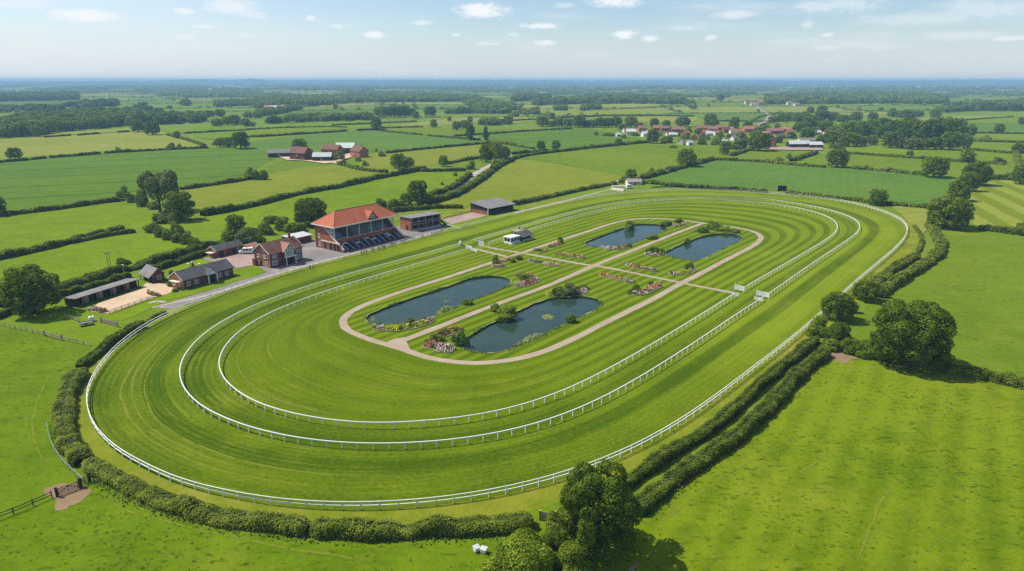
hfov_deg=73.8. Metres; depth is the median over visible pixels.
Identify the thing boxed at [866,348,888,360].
bush
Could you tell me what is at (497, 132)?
hedge
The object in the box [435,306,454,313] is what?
lily pad
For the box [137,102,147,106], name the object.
tree
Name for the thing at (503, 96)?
field
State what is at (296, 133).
hedge
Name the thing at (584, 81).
hills
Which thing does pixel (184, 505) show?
hedge
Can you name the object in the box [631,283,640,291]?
bush
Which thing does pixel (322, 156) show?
barn
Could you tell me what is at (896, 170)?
hedge
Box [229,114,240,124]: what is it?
tree
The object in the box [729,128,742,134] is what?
house
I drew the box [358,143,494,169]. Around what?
meadow
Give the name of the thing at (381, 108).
tree
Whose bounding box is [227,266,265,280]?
lawn
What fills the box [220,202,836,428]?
infield turf
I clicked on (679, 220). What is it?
bush
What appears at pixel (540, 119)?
tree
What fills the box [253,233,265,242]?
bush
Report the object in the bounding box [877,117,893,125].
tree
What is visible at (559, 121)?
tree
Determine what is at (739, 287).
crossing gate
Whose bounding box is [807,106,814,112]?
tree
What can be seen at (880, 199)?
tree
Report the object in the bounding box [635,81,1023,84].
hills
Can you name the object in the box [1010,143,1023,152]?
tree
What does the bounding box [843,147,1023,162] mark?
pasture
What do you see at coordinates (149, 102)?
field
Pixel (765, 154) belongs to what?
pasture
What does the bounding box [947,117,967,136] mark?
tree
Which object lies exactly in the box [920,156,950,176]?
tree
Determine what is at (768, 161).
hedge
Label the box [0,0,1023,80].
sky
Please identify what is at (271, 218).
bush
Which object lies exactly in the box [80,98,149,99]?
field
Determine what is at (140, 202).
bush
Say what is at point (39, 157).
hedge
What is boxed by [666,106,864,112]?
field
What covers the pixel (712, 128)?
house
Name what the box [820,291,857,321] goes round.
tree
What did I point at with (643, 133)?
house
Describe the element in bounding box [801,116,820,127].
tree
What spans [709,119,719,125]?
tree
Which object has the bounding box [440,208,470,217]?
dry ground
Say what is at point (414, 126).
hedge
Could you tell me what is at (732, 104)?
field
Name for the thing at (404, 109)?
tree
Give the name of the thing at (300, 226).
bush
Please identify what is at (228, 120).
tree
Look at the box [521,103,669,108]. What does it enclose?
field
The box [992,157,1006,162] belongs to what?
bush
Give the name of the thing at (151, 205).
bush
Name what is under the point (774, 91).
field
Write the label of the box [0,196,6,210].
tree
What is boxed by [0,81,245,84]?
hills
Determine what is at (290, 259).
door
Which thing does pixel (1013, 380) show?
hedge
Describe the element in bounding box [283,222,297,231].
bush
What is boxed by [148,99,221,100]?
field
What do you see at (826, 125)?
woodland
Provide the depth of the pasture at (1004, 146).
649.87 m
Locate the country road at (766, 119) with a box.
[754,101,771,125]
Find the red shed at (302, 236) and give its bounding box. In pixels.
[281,231,312,242]
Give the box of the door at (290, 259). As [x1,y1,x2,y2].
[287,256,292,263]
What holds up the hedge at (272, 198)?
on the ground at (188, 223)
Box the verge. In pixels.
[74,190,919,530]
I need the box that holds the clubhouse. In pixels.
[252,233,303,267]
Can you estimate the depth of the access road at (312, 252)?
238.15 m
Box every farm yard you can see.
[281,153,351,162]
[766,146,822,149]
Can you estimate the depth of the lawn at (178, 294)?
199.22 m
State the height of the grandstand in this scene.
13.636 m
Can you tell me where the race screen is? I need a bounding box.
[778,185,786,190]
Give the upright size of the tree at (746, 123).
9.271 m
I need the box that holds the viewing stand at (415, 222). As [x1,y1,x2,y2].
[398,211,445,231]
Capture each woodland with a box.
[0,91,119,106]
[0,101,96,111]
[0,106,143,136]
[139,110,206,123]
[213,98,374,123]
[252,93,517,110]
[443,105,513,127]
[510,92,696,108]
[511,102,601,116]
[764,90,949,103]
[768,111,837,134]
[936,97,1023,112]
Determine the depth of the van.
245.46 m
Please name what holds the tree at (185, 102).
on the field at (196, 105)
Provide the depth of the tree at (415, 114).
1101.17 m
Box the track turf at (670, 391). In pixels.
[88,191,906,509]
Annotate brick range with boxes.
[205,239,242,258]
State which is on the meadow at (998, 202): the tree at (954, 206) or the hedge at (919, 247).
the tree at (954, 206)
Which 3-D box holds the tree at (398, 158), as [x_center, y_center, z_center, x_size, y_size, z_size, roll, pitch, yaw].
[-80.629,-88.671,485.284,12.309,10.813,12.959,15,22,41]
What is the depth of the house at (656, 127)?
841.76 m
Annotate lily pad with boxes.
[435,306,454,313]
[517,333,540,344]
[542,314,553,319]
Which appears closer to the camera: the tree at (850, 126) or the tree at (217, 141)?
the tree at (217, 141)
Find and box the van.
[238,247,253,253]
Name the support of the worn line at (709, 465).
on the pasture at (749, 543)
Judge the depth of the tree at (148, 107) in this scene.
1345.77 m
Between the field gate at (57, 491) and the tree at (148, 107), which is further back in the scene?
the tree at (148, 107)
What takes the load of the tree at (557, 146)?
on the crop field at (573, 137)
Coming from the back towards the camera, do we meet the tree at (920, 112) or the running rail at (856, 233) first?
the tree at (920, 112)
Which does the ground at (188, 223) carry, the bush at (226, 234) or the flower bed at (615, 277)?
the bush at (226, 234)
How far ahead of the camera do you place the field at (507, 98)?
2302.24 m
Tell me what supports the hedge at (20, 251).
on the ground at (188, 223)
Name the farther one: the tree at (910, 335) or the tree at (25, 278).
the tree at (25, 278)
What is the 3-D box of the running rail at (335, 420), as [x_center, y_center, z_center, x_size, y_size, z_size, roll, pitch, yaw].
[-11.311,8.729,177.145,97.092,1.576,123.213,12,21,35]
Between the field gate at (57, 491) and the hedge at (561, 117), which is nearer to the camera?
the field gate at (57, 491)
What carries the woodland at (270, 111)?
on the ground at (188, 223)
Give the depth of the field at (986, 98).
2300.69 m
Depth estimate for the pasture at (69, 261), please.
245.19 m
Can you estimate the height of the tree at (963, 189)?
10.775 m
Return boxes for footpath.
[515,189,609,212]
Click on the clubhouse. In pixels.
(279, 252)
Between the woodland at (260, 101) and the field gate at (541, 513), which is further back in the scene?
the woodland at (260, 101)
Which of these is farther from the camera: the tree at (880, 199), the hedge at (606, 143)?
the hedge at (606, 143)
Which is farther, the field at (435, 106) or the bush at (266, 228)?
the field at (435, 106)
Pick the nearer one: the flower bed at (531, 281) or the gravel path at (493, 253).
the flower bed at (531, 281)
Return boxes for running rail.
[86,189,907,509]
[179,243,763,449]
[219,247,734,428]
[471,196,859,294]
[488,199,837,290]
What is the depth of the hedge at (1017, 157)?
533.34 m
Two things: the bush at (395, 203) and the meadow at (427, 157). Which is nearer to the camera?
the bush at (395, 203)
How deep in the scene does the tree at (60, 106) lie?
1397.87 m
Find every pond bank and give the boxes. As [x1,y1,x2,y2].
[367,276,509,323]
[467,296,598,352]
[586,224,666,246]
[667,233,742,260]
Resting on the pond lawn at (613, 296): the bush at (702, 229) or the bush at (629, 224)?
the bush at (702, 229)
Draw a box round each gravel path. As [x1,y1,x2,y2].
[339,218,763,364]
[385,337,409,349]
[391,223,703,344]
[477,249,509,256]
[482,246,731,292]
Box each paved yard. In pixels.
[208,252,253,267]
[414,225,449,234]
[443,212,486,223]
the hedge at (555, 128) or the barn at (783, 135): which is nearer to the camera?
the barn at (783, 135)
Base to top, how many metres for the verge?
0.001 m
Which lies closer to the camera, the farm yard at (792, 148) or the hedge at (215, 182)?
the hedge at (215, 182)
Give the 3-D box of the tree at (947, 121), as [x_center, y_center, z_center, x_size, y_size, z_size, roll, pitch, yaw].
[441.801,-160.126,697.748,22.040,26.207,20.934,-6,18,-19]
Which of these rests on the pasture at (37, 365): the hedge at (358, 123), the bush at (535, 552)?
the bush at (535, 552)
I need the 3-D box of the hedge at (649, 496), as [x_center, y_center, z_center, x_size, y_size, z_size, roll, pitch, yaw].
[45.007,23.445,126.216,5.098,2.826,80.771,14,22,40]
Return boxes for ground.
[0,85,1023,512]
[44,483,90,510]
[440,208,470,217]
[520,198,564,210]
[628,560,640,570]
[829,352,856,361]
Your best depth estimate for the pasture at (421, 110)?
1401.99 m
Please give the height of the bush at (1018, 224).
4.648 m
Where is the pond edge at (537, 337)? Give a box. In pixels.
[462,295,601,352]
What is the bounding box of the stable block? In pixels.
[62,278,140,306]
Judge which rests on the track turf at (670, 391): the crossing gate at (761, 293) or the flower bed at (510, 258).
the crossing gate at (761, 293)
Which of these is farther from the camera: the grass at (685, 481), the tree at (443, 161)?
the tree at (443, 161)
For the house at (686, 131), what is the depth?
764.16 m
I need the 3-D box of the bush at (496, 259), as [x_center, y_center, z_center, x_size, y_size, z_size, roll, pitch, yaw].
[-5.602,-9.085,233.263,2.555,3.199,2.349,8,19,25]
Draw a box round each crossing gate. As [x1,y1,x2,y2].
[478,240,483,245]
[734,281,744,290]
[756,290,769,298]
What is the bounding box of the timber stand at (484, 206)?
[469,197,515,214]
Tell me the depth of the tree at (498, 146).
517.25 m
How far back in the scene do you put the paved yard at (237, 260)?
238.11 m
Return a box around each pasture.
[0,201,158,251]
[0,232,187,296]
[0,294,126,346]
[0,325,631,570]
[150,96,194,99]
[160,125,246,132]
[174,108,229,113]
[190,171,465,239]
[195,130,255,138]
[256,122,410,133]
[259,160,329,173]
[353,104,445,112]
[391,125,511,134]
[448,159,488,171]
[518,143,736,176]
[583,351,1023,570]
[721,149,809,162]
[808,153,1021,177]
[840,229,1023,376]
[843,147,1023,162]
[966,116,1023,123]
[967,142,1018,150]
[973,133,1023,140]
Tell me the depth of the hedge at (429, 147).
625.61 m
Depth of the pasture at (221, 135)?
780.27 m
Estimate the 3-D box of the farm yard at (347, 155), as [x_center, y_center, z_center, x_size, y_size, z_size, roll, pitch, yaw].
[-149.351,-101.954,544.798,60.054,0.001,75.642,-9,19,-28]
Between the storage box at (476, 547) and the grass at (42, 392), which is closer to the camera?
the storage box at (476, 547)
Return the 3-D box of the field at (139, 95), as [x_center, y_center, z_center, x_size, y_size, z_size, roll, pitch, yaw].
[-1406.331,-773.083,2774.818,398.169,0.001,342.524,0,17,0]
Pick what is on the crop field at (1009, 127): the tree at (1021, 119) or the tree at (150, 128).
the tree at (1021, 119)
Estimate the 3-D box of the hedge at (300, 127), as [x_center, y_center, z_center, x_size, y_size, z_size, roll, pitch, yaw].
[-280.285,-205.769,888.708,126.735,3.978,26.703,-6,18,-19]
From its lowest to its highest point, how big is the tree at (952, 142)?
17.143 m
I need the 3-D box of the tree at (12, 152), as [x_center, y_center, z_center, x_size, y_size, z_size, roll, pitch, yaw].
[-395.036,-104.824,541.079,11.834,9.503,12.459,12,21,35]
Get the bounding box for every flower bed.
[87,305,107,312]
[147,289,160,296]
[372,316,435,331]
[422,339,454,352]
[436,324,462,337]
[491,263,505,267]
[499,256,514,261]
[514,276,540,286]
[515,272,533,276]
[528,258,559,266]
[532,247,547,251]
[545,287,588,297]
[547,241,562,247]
[554,252,585,258]
[599,272,633,282]
[600,243,633,249]
[625,262,656,271]
[631,281,662,295]
[644,251,663,256]
[668,267,696,275]
[671,222,686,226]
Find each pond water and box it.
[367,277,510,322]
[465,297,600,352]
[586,225,665,246]
[666,234,741,259]
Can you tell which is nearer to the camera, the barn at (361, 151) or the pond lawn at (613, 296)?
the pond lawn at (613, 296)
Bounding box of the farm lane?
[421,154,512,203]
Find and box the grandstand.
[311,203,403,252]
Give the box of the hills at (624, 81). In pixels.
[49,80,900,83]
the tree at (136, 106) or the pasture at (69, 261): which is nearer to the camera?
the pasture at (69, 261)
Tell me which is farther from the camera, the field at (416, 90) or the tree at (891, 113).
the field at (416, 90)
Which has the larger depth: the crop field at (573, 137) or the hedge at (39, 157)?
the crop field at (573, 137)
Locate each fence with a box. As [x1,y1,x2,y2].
[0,322,42,333]
[0,491,51,515]
[46,420,83,481]
[61,336,90,346]
[108,295,153,313]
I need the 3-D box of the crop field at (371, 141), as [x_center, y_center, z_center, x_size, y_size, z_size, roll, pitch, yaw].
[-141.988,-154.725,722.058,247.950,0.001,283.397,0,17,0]
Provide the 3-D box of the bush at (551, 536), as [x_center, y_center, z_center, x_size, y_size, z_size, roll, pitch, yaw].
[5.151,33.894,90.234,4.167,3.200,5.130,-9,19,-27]
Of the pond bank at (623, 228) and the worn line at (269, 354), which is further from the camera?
the pond bank at (623, 228)
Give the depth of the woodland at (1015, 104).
1379.32 m
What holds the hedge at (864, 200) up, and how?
on the ground at (188, 223)
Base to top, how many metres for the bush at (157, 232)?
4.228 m
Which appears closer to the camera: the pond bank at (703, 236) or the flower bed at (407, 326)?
the flower bed at (407, 326)
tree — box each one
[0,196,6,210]
[0,263,62,315]
[4,147,22,158]
[38,103,49,110]
[56,104,65,109]
[129,119,144,131]
[132,104,142,109]
[136,168,179,210]
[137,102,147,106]
[143,105,153,110]
[143,121,160,134]
[152,107,164,111]
[161,191,195,219]
[172,131,180,137]
[179,99,191,105]
[204,110,214,116]
[210,118,223,125]
[214,109,225,116]
[214,138,224,146]
[222,116,232,125]
[222,137,231,146]
[224,214,246,232]
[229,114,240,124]
[229,131,250,147]
[239,118,250,125]
[241,112,252,117]
[247,121,255,125]
[291,138,307,146]
[294,197,326,225]
[370,116,381,129]
[373,107,379,115]
[379,106,388,115]
[386,106,395,116]
[390,153,405,167]
[392,105,402,116]
[399,106,409,116]
[401,157,414,167]
[407,180,428,204]
[408,108,415,116]
[412,111,419,117]
[423,106,436,115]
[430,119,437,127]
[438,155,448,165]
[452,121,460,129]
[465,124,474,139]
[467,116,472,121]
[479,143,492,161]
[483,126,488,140]
[487,140,503,160]
[497,146,510,158]
[505,118,511,124]
[535,116,548,126]
[536,140,545,148]
[549,120,555,126]
[551,140,560,148]
[554,117,564,126]
[557,459,643,563]
[562,118,572,126]
[572,115,585,126]
[584,119,595,126]
[593,117,606,126]
[605,117,613,126]
[611,116,622,126]
[614,138,621,143]
[618,124,626,129]
[624,116,637,126]
[625,169,636,177]
[646,129,659,142]
[649,118,659,126]
[662,120,670,125]
[675,116,690,125]
[676,148,696,165]
[703,113,716,125]
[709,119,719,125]
[716,94,724,100]
[719,140,729,153]
[728,117,739,128]
[743,121,752,125]
[747,132,771,150]
[756,125,766,132]
[792,122,804,131]
[799,127,817,137]
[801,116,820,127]
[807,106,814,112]
[814,110,829,119]
[816,105,827,112]
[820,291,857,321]
[824,130,842,143]
[825,112,838,120]
[825,148,849,166]
[836,114,851,121]
[836,121,860,138]
[838,131,861,145]
[850,111,863,120]
[851,278,881,300]
[855,136,867,145]
[856,121,873,136]
[866,119,880,127]
[867,112,878,119]
[867,135,878,144]
[867,189,889,204]
[868,298,957,370]
[870,126,876,135]
[874,124,895,139]
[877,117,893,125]
[881,131,902,147]
[887,110,898,116]
[887,119,902,130]
[895,138,907,147]
[897,109,916,118]
[898,117,919,138]
[902,138,920,148]
[906,150,913,155]
[910,120,930,139]
[914,138,932,148]
[915,110,924,116]
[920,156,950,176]
[921,118,944,137]
[925,194,975,228]
[929,108,942,117]
[930,137,943,148]
[932,116,957,137]
[939,131,962,149]
[946,181,972,199]
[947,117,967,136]
[956,171,981,189]
[958,149,976,161]
[960,133,973,148]
[961,161,993,182]
[965,124,977,137]
[993,123,1005,132]
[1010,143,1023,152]
[1010,164,1023,183]
[1017,117,1023,123]
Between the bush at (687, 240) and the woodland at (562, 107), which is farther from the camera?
the woodland at (562, 107)
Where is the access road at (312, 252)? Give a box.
[160,226,433,307]
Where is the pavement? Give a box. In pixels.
[152,233,432,307]
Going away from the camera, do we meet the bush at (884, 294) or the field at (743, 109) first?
the bush at (884, 294)
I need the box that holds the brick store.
[240,242,257,248]
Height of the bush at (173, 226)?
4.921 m
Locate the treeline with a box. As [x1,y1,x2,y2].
[0,83,1023,96]
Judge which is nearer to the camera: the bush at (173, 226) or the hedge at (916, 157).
the bush at (173, 226)
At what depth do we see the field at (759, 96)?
2580.66 m
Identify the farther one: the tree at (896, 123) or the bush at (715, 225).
the tree at (896, 123)
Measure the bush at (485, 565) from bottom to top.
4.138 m
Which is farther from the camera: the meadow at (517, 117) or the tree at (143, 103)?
the tree at (143, 103)
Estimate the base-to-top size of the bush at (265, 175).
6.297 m
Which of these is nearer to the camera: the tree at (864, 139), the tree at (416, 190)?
the tree at (416, 190)
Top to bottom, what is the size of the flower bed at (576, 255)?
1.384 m
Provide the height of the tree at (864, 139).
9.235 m
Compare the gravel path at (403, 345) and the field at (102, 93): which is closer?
the gravel path at (403, 345)
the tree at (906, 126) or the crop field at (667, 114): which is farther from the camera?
the crop field at (667, 114)
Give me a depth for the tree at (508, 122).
954.64 m
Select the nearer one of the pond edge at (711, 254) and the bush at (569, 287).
the bush at (569, 287)
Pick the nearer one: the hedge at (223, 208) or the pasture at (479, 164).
the hedge at (223, 208)
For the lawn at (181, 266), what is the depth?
231.67 m
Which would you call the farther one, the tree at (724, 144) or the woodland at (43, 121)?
the woodland at (43, 121)
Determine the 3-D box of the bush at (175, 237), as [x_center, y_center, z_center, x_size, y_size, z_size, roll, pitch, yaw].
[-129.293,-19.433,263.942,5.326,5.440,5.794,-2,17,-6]
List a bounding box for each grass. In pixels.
[1,508,486,570]
[4,339,73,475]
[86,477,514,547]
[644,363,825,516]
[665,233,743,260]
[943,250,1022,372]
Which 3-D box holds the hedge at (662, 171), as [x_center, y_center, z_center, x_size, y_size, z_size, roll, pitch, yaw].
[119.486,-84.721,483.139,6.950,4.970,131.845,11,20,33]
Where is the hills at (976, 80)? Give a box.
[905,79,1023,81]
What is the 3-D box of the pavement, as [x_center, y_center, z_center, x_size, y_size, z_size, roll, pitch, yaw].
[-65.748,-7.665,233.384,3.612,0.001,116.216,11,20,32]
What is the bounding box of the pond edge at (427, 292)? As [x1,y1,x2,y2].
[365,275,511,323]
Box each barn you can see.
[267,149,289,157]
[288,146,312,160]
[312,152,332,160]
[321,144,343,153]
[335,142,355,153]
[349,144,368,157]
[770,137,776,146]
[775,133,785,137]
[786,140,809,146]
[796,138,815,141]
[808,142,823,147]
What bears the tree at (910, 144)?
on the pasture at (956, 154)
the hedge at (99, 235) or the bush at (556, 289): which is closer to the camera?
the bush at (556, 289)
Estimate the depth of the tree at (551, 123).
916.18 m
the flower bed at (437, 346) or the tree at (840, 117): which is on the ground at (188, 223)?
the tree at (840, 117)
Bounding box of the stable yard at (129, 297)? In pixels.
[93,283,172,312]
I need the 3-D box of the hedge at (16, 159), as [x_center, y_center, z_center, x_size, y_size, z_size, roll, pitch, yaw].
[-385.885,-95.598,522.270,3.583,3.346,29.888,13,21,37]
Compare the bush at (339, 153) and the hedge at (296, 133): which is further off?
the hedge at (296, 133)
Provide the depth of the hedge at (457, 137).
736.58 m
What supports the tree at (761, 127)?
on the ground at (188, 223)
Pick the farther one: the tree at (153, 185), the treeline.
the treeline
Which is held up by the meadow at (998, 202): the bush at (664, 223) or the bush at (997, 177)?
the bush at (997, 177)
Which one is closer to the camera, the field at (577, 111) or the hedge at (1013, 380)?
the hedge at (1013, 380)
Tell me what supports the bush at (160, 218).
on the pasture at (28, 230)
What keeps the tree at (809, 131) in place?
on the ground at (188, 223)
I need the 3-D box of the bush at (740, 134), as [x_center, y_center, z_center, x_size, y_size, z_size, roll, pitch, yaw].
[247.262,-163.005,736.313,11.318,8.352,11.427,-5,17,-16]
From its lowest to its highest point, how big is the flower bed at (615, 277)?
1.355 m
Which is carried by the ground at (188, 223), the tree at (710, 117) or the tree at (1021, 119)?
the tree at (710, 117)
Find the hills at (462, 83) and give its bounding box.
[291,81,627,85]
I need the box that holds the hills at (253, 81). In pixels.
[120,79,312,84]
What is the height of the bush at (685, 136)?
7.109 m
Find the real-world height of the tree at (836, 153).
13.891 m
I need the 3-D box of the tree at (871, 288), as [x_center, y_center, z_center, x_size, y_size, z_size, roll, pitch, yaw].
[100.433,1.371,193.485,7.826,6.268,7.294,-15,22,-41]
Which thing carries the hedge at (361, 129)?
on the ground at (188, 223)
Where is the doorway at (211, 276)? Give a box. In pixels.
[207,274,214,282]
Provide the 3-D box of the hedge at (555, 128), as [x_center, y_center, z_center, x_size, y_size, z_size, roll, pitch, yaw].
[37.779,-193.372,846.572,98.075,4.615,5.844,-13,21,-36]
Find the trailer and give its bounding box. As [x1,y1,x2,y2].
[78,320,96,325]
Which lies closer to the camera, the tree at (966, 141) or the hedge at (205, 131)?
the tree at (966, 141)
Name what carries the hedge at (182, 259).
on the ground at (188, 223)
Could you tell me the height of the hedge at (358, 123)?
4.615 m
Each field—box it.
[0,101,71,104]
[0,147,278,210]
[34,103,255,107]
[47,101,213,104]
[80,93,130,93]
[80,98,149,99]
[96,92,141,92]
[118,95,173,95]
[141,96,247,97]
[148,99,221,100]
[243,105,412,110]
[246,130,485,152]
[276,92,326,92]
[279,110,374,116]
[294,93,351,93]
[309,91,349,91]
[351,102,464,103]
[395,90,437,90]
[417,105,517,108]
[442,92,491,92]
[475,96,571,96]
[477,128,646,152]
[490,97,569,98]
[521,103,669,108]
[540,107,676,115]
[628,108,692,114]
[646,92,705,92]
[648,160,955,203]
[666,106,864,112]
[669,91,708,91]
[669,102,806,106]
[688,98,757,99]
[694,99,763,101]
[698,116,780,120]
[709,113,778,115]
[732,95,763,97]
[747,91,799,91]
[783,103,892,105]
[829,105,935,111]
[899,101,982,104]
[949,98,1017,98]
[968,124,1023,131]
[987,96,1023,97]
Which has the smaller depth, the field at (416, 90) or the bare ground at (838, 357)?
the bare ground at (838, 357)
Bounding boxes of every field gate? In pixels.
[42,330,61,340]
[54,478,81,497]
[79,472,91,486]
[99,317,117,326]
[539,510,556,520]
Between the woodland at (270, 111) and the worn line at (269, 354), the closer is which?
the worn line at (269, 354)
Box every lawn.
[104,298,162,319]
[159,286,211,299]
[169,259,209,270]
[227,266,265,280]
[347,219,757,360]
[439,209,522,231]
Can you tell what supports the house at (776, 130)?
on the ground at (188, 223)
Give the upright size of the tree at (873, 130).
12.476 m
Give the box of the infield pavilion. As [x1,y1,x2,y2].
[503,226,533,244]
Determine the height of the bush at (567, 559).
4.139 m
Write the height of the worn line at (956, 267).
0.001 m
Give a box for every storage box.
[472,544,479,552]
[479,545,487,553]
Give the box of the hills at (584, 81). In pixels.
[427,80,636,83]
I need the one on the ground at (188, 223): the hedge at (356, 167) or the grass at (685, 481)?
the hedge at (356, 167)
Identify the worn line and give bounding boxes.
[25,408,30,440]
[31,379,47,459]
[111,499,202,523]
[116,506,352,558]
[119,330,234,473]
[131,328,242,467]
[144,337,359,475]
[236,341,320,411]
[267,333,336,390]
[653,438,753,507]
[667,446,775,516]
[788,447,835,484]
[859,482,896,555]
[938,247,971,286]
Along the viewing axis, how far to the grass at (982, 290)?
204.07 m
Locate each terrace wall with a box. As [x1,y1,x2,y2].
[611,185,625,187]
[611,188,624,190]
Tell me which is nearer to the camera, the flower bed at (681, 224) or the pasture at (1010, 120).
the flower bed at (681, 224)
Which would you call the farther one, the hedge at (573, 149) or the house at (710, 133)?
the house at (710, 133)
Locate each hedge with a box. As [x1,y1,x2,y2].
[0,157,29,162]
[0,195,124,216]
[0,224,124,259]
[0,240,224,307]
[0,272,131,318]
[30,155,46,159]
[44,134,70,136]
[48,151,100,157]
[50,367,94,467]
[70,228,135,243]
[74,320,145,367]
[77,132,100,135]
[81,456,311,537]
[103,145,208,153]
[144,250,207,269]
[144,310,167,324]
[166,133,205,145]
[179,174,254,189]
[184,128,256,133]
[199,200,257,215]
[245,125,346,128]
[255,129,347,136]
[256,185,327,205]
[308,509,533,543]
[327,171,398,189]
[332,120,417,124]
[336,160,388,172]
[356,128,386,130]
[381,130,422,134]
[382,125,423,127]
[386,141,494,152]
[390,203,462,211]
[397,166,426,174]
[420,167,465,171]
[426,134,480,139]
[426,156,513,203]
[427,171,472,196]
[446,155,479,164]
[453,131,512,135]
[486,139,534,148]
[511,148,548,154]
[512,140,649,158]
[512,180,617,204]
[513,126,572,131]
[514,114,605,120]
[569,140,643,147]
[599,106,671,109]
[606,114,693,115]
[620,336,819,487]
[632,346,831,515]
[640,157,714,178]
[645,179,767,192]
[715,157,826,167]
[719,120,779,121]
[729,147,753,155]
[742,114,762,125]
[759,111,781,115]
[786,189,927,208]
[789,150,818,160]
[848,151,1006,164]
[851,165,924,175]
[851,252,920,294]
[876,221,947,297]
[912,224,924,252]
[943,363,1023,390]
[964,115,1014,119]
[965,148,1011,153]
[973,139,1023,142]
[975,131,1023,133]
[978,223,1023,235]
[988,174,1010,179]
[1011,149,1023,165]
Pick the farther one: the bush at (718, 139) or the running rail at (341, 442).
the bush at (718, 139)
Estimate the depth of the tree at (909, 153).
547.62 m
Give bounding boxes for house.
[624,176,642,184]
[626,127,636,134]
[637,124,647,131]
[640,131,647,136]
[652,125,659,130]
[659,124,669,130]
[668,131,677,136]
[671,126,683,132]
[677,137,684,144]
[682,129,690,135]
[686,139,693,144]
[695,125,706,131]
[705,130,713,135]
[707,126,717,130]
[721,126,729,132]
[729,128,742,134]
[730,134,738,140]
[742,125,754,131]
[750,101,757,105]
[766,127,783,133]
[785,128,794,134]
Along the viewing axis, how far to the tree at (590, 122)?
900.56 m
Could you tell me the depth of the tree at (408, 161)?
481.46 m
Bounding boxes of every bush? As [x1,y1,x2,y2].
[115,186,129,198]
[115,257,131,264]
[125,193,134,202]
[134,193,148,206]
[142,221,160,231]
[145,201,157,209]
[151,213,170,223]
[153,227,163,237]
[161,229,173,239]
[165,142,174,147]
[166,214,179,223]
[170,221,184,232]
[170,228,182,242]
[179,231,193,244]
[187,237,200,245]
[221,229,234,241]
[233,227,261,243]
[243,167,252,175]
[250,170,261,179]
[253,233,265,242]
[256,170,268,179]
[257,220,273,234]
[262,215,280,223]
[273,217,288,230]
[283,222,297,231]
[290,222,306,232]
[333,151,345,159]
[372,321,382,328]
[376,198,386,207]
[378,151,385,156]
[386,199,400,209]
[398,192,412,205]
[407,317,414,322]
[420,191,430,204]
[428,333,436,340]
[435,334,444,341]
[454,331,470,346]
[461,299,472,304]
[465,160,474,169]
[476,558,502,570]
[477,527,554,570]
[490,159,502,164]
[490,303,500,312]
[492,255,498,263]
[496,304,517,321]
[515,255,523,259]
[519,274,529,280]
[539,529,565,559]
[545,511,563,533]
[549,540,591,570]
[551,286,566,297]
[561,282,576,296]
[565,314,576,322]
[577,284,588,289]
[602,132,614,135]
[618,176,626,182]
[624,220,634,229]
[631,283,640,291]
[645,234,657,239]
[645,246,659,252]
[659,135,672,142]
[660,221,671,225]
[674,218,683,222]
[680,133,690,138]
[684,238,691,243]
[684,262,693,268]
[694,226,708,232]
[697,135,706,144]
[706,221,722,230]
[710,136,721,144]
[717,226,730,231]
[729,139,747,148]
[729,228,739,233]
[736,131,745,137]
[774,136,782,142]
[786,131,796,137]
[805,315,828,336]
[815,136,825,142]
[817,338,838,350]
[820,322,851,347]
[828,143,845,148]
[837,337,865,354]
[851,339,878,359]
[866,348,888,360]
[876,288,890,297]
[980,135,992,139]
[991,174,1001,179]
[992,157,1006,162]
[1016,222,1023,227]
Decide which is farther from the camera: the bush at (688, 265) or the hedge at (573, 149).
the hedge at (573, 149)
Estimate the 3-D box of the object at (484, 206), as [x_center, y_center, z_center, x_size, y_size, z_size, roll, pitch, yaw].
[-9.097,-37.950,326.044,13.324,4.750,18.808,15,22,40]
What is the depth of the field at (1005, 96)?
2580.66 m
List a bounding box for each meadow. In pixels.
[0,132,200,158]
[51,128,131,134]
[181,165,396,209]
[320,103,375,105]
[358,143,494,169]
[392,118,478,125]
[435,159,628,205]
[477,116,533,123]
[637,116,697,122]
[837,112,886,114]
[890,205,929,233]
[916,116,1002,119]
[938,179,1023,226]
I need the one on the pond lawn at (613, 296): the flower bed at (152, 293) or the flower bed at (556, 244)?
the flower bed at (556, 244)
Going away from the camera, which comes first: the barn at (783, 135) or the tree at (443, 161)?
the tree at (443, 161)
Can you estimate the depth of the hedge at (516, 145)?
642.69 m
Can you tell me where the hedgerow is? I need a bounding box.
[0,89,1023,117]
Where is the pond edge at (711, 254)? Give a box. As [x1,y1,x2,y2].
[665,233,742,260]
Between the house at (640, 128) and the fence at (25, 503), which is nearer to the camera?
the fence at (25, 503)
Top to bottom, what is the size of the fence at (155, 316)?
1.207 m
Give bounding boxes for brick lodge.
[167,258,234,289]
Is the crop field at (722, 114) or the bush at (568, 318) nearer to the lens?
the bush at (568, 318)

